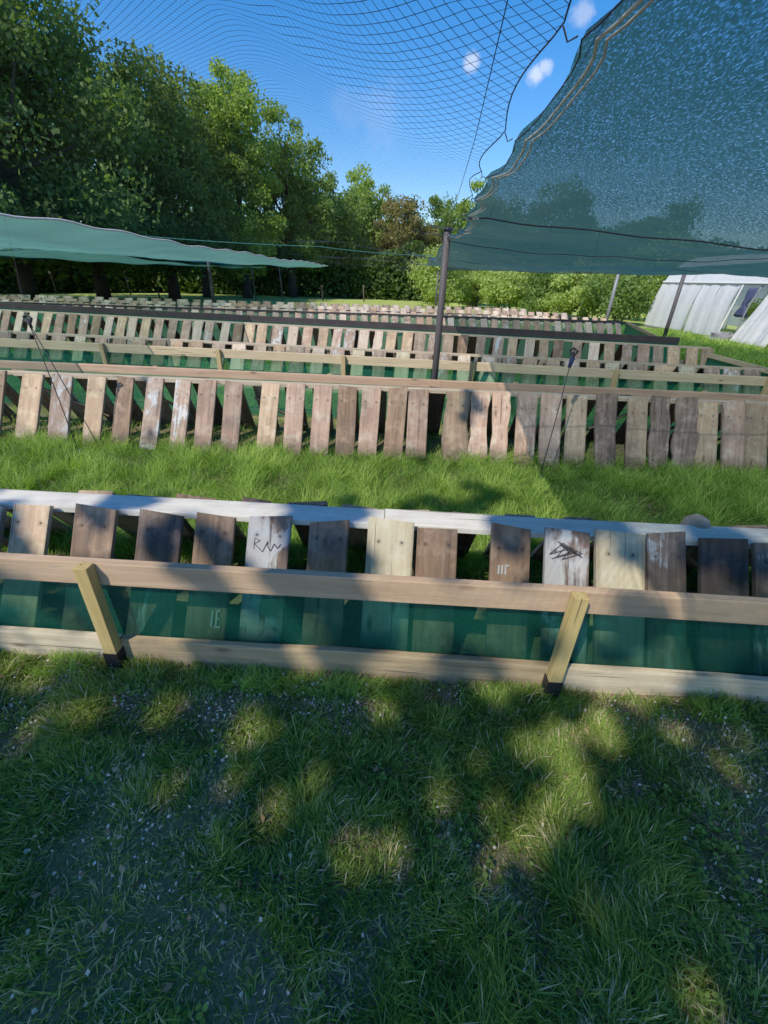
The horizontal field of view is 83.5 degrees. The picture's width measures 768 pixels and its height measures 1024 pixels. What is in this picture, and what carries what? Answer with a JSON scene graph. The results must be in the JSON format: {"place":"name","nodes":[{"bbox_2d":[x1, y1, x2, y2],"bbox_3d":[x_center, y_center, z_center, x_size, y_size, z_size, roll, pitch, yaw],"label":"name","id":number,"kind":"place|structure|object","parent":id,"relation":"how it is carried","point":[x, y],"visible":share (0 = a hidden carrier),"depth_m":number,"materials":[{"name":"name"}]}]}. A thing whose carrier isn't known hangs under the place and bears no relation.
{"place":"outdoors","nodes":[
{"label":"outdoors","id":0,"kind":"place"},
{"bbox_2d":[8,375,674,426],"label":"path grass","id":1,"kind":"structure","parent":0,"point":[308,394],"depth_m":5.70,"materials":[{"name":"green plant"}]},
{"bbox_2d":[11,339,721,392],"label":"bed grass","id":2,"kind":"structure","parent":0,"point":[428,373],"depth_m":7.67,"materials":[{"name":"green plant"}]},
{"bbox_2d":[0,281,767,1023],"bbox_3d":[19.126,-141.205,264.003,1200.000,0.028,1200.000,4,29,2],"label":"ground","id":3,"kind":"structure","parent":0,"point":[470,631],"depth_m":1.30,"materials":[{"name":"green plant"}]},
{"bbox_2d":[0,1,48,129],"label":"tree","id":4,"kind":"object","parent":3,"relation":"on","point":[22,63],"visible":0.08,"depth_m":14.63,"materials":[{"name":"green plant"}]},
{"bbox_2d":[48,272,57,293],"bbox_3d":[-18.937,-13.098,24.620,0.158,1.162,0.100,4,29,2],"label":"stake","id":5,"kind":"object","parent":3,"relation":"on","point":[50,273],"visible":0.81,"depth_m":24.59,"materials":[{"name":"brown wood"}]},
{"bbox_2d":[4,216,102,453],"bbox_3d":[-3.269,-1.671,4.056,0.258,2.021,1.897,-22,37,-37],"label":"guy rope","id":6,"kind":"object","parent":3,"relation":"attached to","point":[28,321],"visible":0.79,"depth_m":3.57,"materials":[{"name":"black fabric"}]},
{"bbox_2d":[0,0,161,299],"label":"tree","id":7,"kind":"object","parent":3,"relation":"on","point":[27,284],"visible":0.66,"depth_m":15.03,"materials":[{"name":"green plant"}]},
{"bbox_2d":[0,0,180,299],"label":"tree","id":8,"kind":"object","parent":3,"relation":"on","point":[101,285],"visible":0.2,"depth_m":16.61,"materials":[{"name":"green plant"}]},
{"bbox_2d":[123,270,130,294],"bbox_3d":[-15.861,-14.151,26.578,0.170,1.362,0.100,4,29,2],"label":"stake","id":9,"kind":"object","parent":3,"relation":"on","point":[124,271],"visible":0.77,"depth_m":26.56,"materials":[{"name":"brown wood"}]},
{"bbox_2d":[73,36,236,299],"bbox_3d":[-11.419,-16.570,21.643,7.559,10.796,7.979,4,29,2],"label":"tree","id":10,"kind":"object","parent":3,"relation":"on","point":[171,275],"visible":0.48,"depth_m":20.00,"materials":[{"name":"green plant"}]},
{"bbox_2d":[153,275,160,298],"bbox_3d":[-12.655,-12.523,23.988,0.161,1.212,0.100,4,29,2],"label":"stake","id":11,"kind":"object","parent":3,"relation":"on","point":[154,277],"visible":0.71,"depth_m":23.96,"materials":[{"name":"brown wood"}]},
{"bbox_2d":[135,80,257,297],"bbox_3d":[-10.893,-18.464,25.480,7.264,10.493,6.863,4,29,2],"label":"tree","id":12,"kind":"object","parent":3,"relation":"on","point":[206,291],"visible":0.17,"depth_m":24.18,"materials":[{"name":"green plant"}]},
{"bbox_2d":[207,261,215,302],"bbox_3d":[-7.223,-9.517,18.004,0.200,2.080,0.210,4,29,2],"label":"post","id":13,"kind":"object","parent":3,"relation":"on","point":[211,283],"visible":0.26,"depth_m":17.93,"materials":[{"name":"grey metal"}]},
{"bbox_2d":[0,250,262,267],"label":"shade cloth","id":14,"kind":"object","parent":13,"relation":"attached to","point":[41,254],"visible":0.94,"depth_m":13.04,"materials":[{"name":"green fabric"}]},
{"bbox_2d":[0,213,325,267],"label":"shade cloth","id":15,"kind":"object","parent":13,"relation":"attached to","point":[41,233],"visible":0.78,"depth_m":7.61,"materials":[{"name":"green fabric"}]},
{"bbox_2d":[0,233,460,302],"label":"undergrowth","id":16,"kind":"object","parent":3,"relation":"on","point":[349,280],"visible":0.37,"depth_m":32.07,"materials":[{"name":"green plant"}]},
{"bbox_2d":[183,55,287,298],"bbox_3d":[-8.731,-19.288,25.681,5.845,11.902,5.231,4,29,2],"label":"tree","id":17,"kind":"object","parent":3,"relation":"on","point":[247,286],"visible":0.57,"depth_m":24.26,"materials":[{"name":"green plant"}]},
{"bbox_2d":[250,265,256,299],"bbox_3d":[-8.030,-14.135,26.410,0.212,2.062,0.100,4,29,2],"label":"stake","id":18,"kind":"object","parent":3,"relation":"on","point":[253,283],"visible":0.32,"depth_m":26.45,"materials":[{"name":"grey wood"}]},
{"bbox_2d":[0,294,526,321],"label":"plank rack","id":19,"kind":"object","parent":3,"relation":"on","point":[179,301],"visible":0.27,"depth_m":16.90,"materials":[{"name":"brown wood"}]},
{"bbox_2d":[278,266,283,300],"bbox_3d":[-6.368,-14.127,26.521,0.212,2.062,0.100,4,29,2],"label":"stake","id":20,"kind":"object","parent":3,"relation":"on","point":[281,284],"visible":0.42,"depth_m":26.54,"materials":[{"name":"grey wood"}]},
{"bbox_2d":[0,297,567,325],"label":"plank rack","id":21,"kind":"object","parent":3,"relation":"on","point":[343,308],"visible":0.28,"depth_m":15.93,"materials":[{"name":"brown wood"}]},
{"bbox_2d":[243,89,340,297],"bbox_3d":[-6.164,-20.603,29.050,6.481,11.177,6.515,4,29,2],"label":"tree","id":22,"kind":"object","parent":3,"relation":"on","point":[292,292],"visible":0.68,"depth_m":27.85,"materials":[{"name":"green plant"}]},
{"bbox_2d":[0,299,606,332],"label":"plank rack","id":23,"kind":"object","parent":3,"relation":"on","point":[456,322],"visible":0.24,"depth_m":14.49,"materials":[{"name":"beige wood"}]},
{"bbox_2d":[0,301,625,332],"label":"fence","id":24,"kind":"object","parent":3,"relation":"on","point":[594,326],"visible":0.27,"depth_m":13.34,"materials":[{"name":"brown wood"}]},
{"bbox_2d":[280,168,373,277],"bbox_3d":[-4.334,-21.480,33.332,7.100,8.762,7.530,4,29,2],"label":"tree","id":25,"kind":"object","parent":3,"relation":"on","point":[347,204],"visible":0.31,"depth_m":31.90,"materials":[{"name":"green plant"}]},
{"bbox_2d":[41,305,621,338],"bbox_3d":[-4.449,-5.516,12.394,24.110,0.530,0.517,-1,29,-6],"label":"plank rack","id":26,"kind":"object","parent":3,"relation":"on","point":[526,324],"visible":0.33,"depth_m":12.95,"materials":[{"name":"beige wood"}]},
{"bbox_2d":[0,302,679,362],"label":"fence","id":27,"kind":"object","parent":3,"relation":"on","point":[641,339],"visible":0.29,"depth_m":9.51,"materials":[{"name":"brown wood"}]},
{"bbox_2d":[0,309,713,371],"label":"plank rack","id":28,"kind":"object","parent":3,"relation":"on","point":[416,340],"visible":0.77,"depth_m":9.03,"materials":[{"name":"beige wood"}]},
{"bbox_2d":[337,161,398,256],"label":"tree","id":29,"kind":"object","parent":3,"relation":"on","point":[363,194],"visible":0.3,"depth_m":35.25,"materials":[{"name":"green plant"}]},
{"bbox_2d":[0,330,765,394],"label":"plank rack","id":30,"kind":"object","parent":3,"relation":"on","point":[115,358],"visible":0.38,"depth_m":6.47,"materials":[{"name":"beige wood"}]},
{"bbox_2d":[0,488,767,670],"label":"plank rack","id":31,"kind":"object","parent":3,"relation":"on","point":[723,559],"visible":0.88,"depth_m":1.91,"materials":[{"name":"brown wood"}]},
{"bbox_2d":[0,552,767,701],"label":"fence","id":32,"kind":"object","parent":3,"relation":"on","point":[86,613],"visible":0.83,"depth_m":1.74,"materials":[{"name":"brown wood"}]},
{"bbox_2d":[0,368,767,473],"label":"plank rack","id":33,"kind":"object","parent":3,"relation":"on","point":[415,413],"visible":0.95,"depth_m":4.02,"materials":[{"name":"beige wood"}]},
{"bbox_2d":[0,670,767,1023],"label":"clover","id":34,"kind":"object","parent":3,"relation":"on","point":[724,846],"visible":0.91,"depth_m":1.34,"materials":[{"name":"green plant"}]},
{"bbox_2d":[0,338,767,411],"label":"fence","id":35,"kind":"object","parent":3,"relation":"on","point":[29,348],"visible":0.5,"depth_m":6.07,"materials":[{"name":"beige wood"}]},
{"bbox_2d":[0,360,767,437],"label":"fence","id":36,"kind":"object","parent":3,"relation":"on","point":[14,384],"visible":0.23,"depth_m":4.84,"materials":[{"name":"orange wood"}]},
{"bbox_2d":[0,647,767,732],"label":"fence foot grass","id":37,"kind":"structure","parent":3,"relation":"on","point":[251,681],"depth_m":1.76,"materials":[{"name":"green plant"}]},
{"bbox_2d":[0,654,767,1023],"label":"shell chips","id":38,"kind":"object","parent":3,"relation":"on","point":[322,814],"visible":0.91,"depth_m":1.43,"materials":[{"name":"white"}]},
{"bbox_2d":[0,661,767,1023],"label":"fallen leaves","id":39,"kind":"object","parent":3,"relation":"on","point":[222,907],"visible":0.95,"depth_m":1.19,"materials":[{"name":"brown plant"}]},
{"bbox_2d":[2,404,767,473],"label":"bed weeds","id":40,"kind":"object","parent":3,"relation":"on","point":[248,435],"visible":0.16,"depth_m":4.47,"materials":[{"name":"green plant"}]},
{"bbox_2d":[366,193,441,254],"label":"tree","id":41,"kind":"object","parent":3,"relation":"on","point":[408,230],"visible":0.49,"depth_m":34.26,"materials":[{"name":"green plant"}]},
{"bbox_2d":[434,270,439,308],"bbox_3d":[2.567,-10.680,20.986,0.128,1.980,0.135,4,29,2],"label":"post","id":42,"kind":"object","parent":3,"relation":"on","point":[437,287],"visible":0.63,"depth_m":20.85,"materials":[{"name":"grey metal"}]},
{"bbox_2d":[418,191,464,249],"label":"tree","id":43,"kind":"object","parent":3,"relation":"on","point":[446,212],"visible":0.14,"depth_m":36.56,"materials":[{"name":"green plant"}]},
{"bbox_2d":[431,227,452,379],"bbox_3d":[0.650,-2.154,5.104,0.120,2.050,0.126,4,29,2],"label":"post","id":44,"kind":"object","parent":3,"relation":"on","point":[441,299],"visible":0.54,"depth_m":4.93,"materials":[{"name":"grey metal"}]},
{"bbox_2d":[450,0,507,221],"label":"support line","id":45,"kind":"object","parent":44,"relation":"attached to","point":[485,92],"visible":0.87,"depth_m":1.47,"materials":[{"name":"fabric"}]},
{"bbox_2d":[425,0,767,277],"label":"shade cloth","id":46,"kind":"object","parent":44,"relation":"attached to","point":[606,92],"visible":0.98,"depth_m":1.25,"materials":[{"name":"fabric"}]},
{"bbox_2d":[423,0,577,265],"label":"lacing cord","id":47,"kind":"object","parent":46,"relation":"attached to","point":[556,32],"visible":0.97,"depth_m":0.91,"materials":[{"name":"fabric"}]},
{"bbox_2d":[0,0,568,271],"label":"bird net","id":48,"kind":"object","parent":47,"relation":"attached to","point":[332,99],"visible":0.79,"depth_m":1.92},
{"bbox_2d":[145,236,433,255],"bbox_3d":[-2.319,-6.281,10.131,8.020,0.076,0.308,-12,31,-24],"label":"support line","id":49,"kind":"object","parent":48,"relation":"attached to","point":[280,245],"visible":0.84,"depth_m":10.16,"materials":[{"name":"black metal"}]},
{"bbox_2d":[540,234,599,477],"bbox_3d":[1.374,-1.038,3.266,0.078,2.001,0.972,15,31,22],"label":"guy rope","id":50,"kind":"object","parent":46,"relation":"attached to","point":[573,354],"visible":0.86,"depth_m":3.61,"materials":[{"name":"black fabric"}]},
{"bbox_2d":[407,243,477,307],"bbox_3d":[3.207,-13.774,25.297,3.283,3.449,4.087,-24,38,-39],"label":"bush","id":51,"kind":"object","parent":3,"relation":"on","point":[427,278],"visible":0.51,"depth_m":24.91,"materials":[{"name":"green plant"}]},
{"bbox_2d":[176,203,733,290],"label":"wood","id":52,"kind":"object","parent":3,"relation":"on","point":[243,204],"depth_m":53.73,"materials":[{"name":"green plant"}]},
{"bbox_2d":[450,271,501,307],"bbox_3d":[6.059,-14.149,26.888,4.029,2.794,4.434,4,29,2],"label":"bush","id":53,"kind":"object","parent":3,"relation":"on","point":[471,293],"visible":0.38,"depth_m":26.75,"materials":[{"name":"green plant"}]},
{"bbox_2d":[450,177,503,305],"bbox_3d":[6.126,-17.633,28.322,4.417,7.555,4.559,4,29,2],"label":"tree","id":54,"kind":"object","parent":3,"relation":"on","point":[468,204],"visible":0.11,"depth_m":27.19,"materials":[{"name":"green plant"}]},
{"bbox_2d":[479,266,539,310],"bbox_3d":[7.083,-12.496,24.054,3.718,2.676,4.050,4,29,2],"label":"bush","id":55,"kind":"object","parent":3,"relation":"on","point":[503,286],"visible":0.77,"depth_m":23.36,"materials":[{"name":"green plant"}]},
{"bbox_2d":[512,272,571,315],"bbox_3d":[8.611,-11.759,22.603,3.683,2.880,3.050,-2,29,-8],"label":"bush","id":56,"kind":"object","parent":3,"relation":"on","point":[535,294],"visible":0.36,"depth_m":22.03,"materials":[{"name":"green plant"}]},
{"bbox_2d":[507,187,596,286],"bbox_3d":[12.970,-22.206,35.973,9.406,8.765,10.632,4,29,2],"label":"tree","id":57,"kind":"object","parent":3,"relation":"on","point":[555,232],"depth_m":33.64,"materials":[{"name":"green plant"}]},
{"bbox_2d":[535,265,614,319],"bbox_3d":[9.502,-10.546,20.383,4.050,2.936,3.298,4,29,2],"label":"bush","id":58,"kind":"object","parent":3,"relation":"on","point":[568,301],"visible":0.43,"depth_m":20.65,"materials":[{"name":"green plant"}]},
{"bbox_2d":[605,274,619,320],"bbox_3d":[8.776,-8.105,16.623,0.171,2.080,0.180,4,29,2],"label":"post","id":59,"kind":"object","parent":3,"relation":"on","point":[612,296],"visible":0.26,"depth_m":16.50,"materials":[{"name":"grey metal"}]},
{"bbox_2d":[579,257,658,324],"bbox_3d":[10.282,-9.756,19.133,3.202,2.800,3.446,14,31,21],"label":"bush","id":60,"kind":"object","parent":3,"relation":"on","point":[632,293],"visible":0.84,"depth_m":18.64,"materials":[{"name":"green plant"}]},
{"bbox_2d":[591,199,694,291],"bbox_3d":[20.271,-19.927,33.702,9.262,7.466,9.630,20,33,30],"label":"tree","id":61,"kind":"object","parent":3,"relation":"on","point":[658,287],"visible":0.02,"depth_m":32.37,"materials":[{"name":"green plant"}]},
{"bbox_2d":[623,321,666,362],"bbox_3d":[7.106,-4.749,11.859,0.090,0.520,6.344,11,30,15],"label":"end panel","id":62,"kind":"object","parent":3,"relation":"on","point":[631,329],"visible":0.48,"depth_m":12.17,"materials":[{"name":"green wood"}]},
{"bbox_2d":[611,243,688,320],"bbox_3d":[13.433,-11.768,21.532,3.958,4.264,3.924,4,29,2],"label":"bush","id":63,"kind":"object","parent":3,"relation":"on","point":[659,279],"visible":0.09,"depth_m":21.60,"materials":[{"name":"green plant"}]},
{"bbox_2d":[662,275,685,335],"bbox_3d":[8.987,-6.289,13.375,0.171,2.010,0.180,4,29,2],"label":"post","id":64,"kind":"object","parent":3,"relation":"on","point":[674,305],"visible":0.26,"depth_m":13.29,"materials":[{"name":"grey metal"}]},
{"bbox_2d":[680,514,710,554],"bbox_3d":[1.524,0.233,2.277,0.124,0.556,0.264,4,29,2],"label":"rock","id":65,"kind":"object","parent":3,"relation":"on","point":[698,521],"visible":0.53,"depth_m":2.08,"materials":[{"name":"grey stone"}]},
{"bbox_2d":[644,255,767,347],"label":"polytunnel","id":66,"kind":"structure","parent":3,"relation":"on","point":[708,304],"depth_m":15.84,"materials":[{"name":"white plastic"}]},
{"bbox_2d":[733,288,757,317],"bbox_3d":[11.832,-6.825,14.043,0.160,0.913,0.486,2,35,0],"label":"hanging cloth","id":67,"kind":"object","parent":66,"relation":"hanging from","point":[749,296],"visible":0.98,"depth_m":14.03,"materials":[{"name":"blue fabric"}]},
{"bbox_2d":[705,331,733,341],"bbox_3d":[11.454,-5.920,14.532,1.071,0.336,0.827,4,29,2],"label":"rubble heap","id":68,"kind":"object","parent":3,"relation":"on","point":[722,334],"visible":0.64,"depth_m":14.39,"materials":[{"name":"grey stone"}]},
{"bbox_2d":[702,353,767,394],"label":"end panel","id":69,"kind":"object","parent":3,"relation":"on","point":[715,360],"visible":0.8,"depth_m":7.25,"materials":[{"name":"green wood"}]},
{"bbox_2d":[740,291,767,320],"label":"tunnel plant","id":70,"kind":"object","parent":3,"relation":"on","point":[752,309],"visible":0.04,"depth_m":15.00,"materials":[{"name":"green plant"}]},
{"bbox_2d":[0,423,767,593],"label":"long grass","id":71,"kind":"structure","parent":0,"point":[506,485],"depth_m":3.44,"materials":[{"name":"green plant"}]},
{"bbox_2d":[17,0,767,248],"label":"sky","id":72,"kind":"structure","parent":0,"point":[548,72],"materials":[{"name":"blue"}]},
{"bbox_2d":[582,323,767,367],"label":"rough grass","id":73,"kind":"structure","parent":0,"point":[747,353],"depth_m":12.43,"materials":[{"name":"green plant"}]}
]}

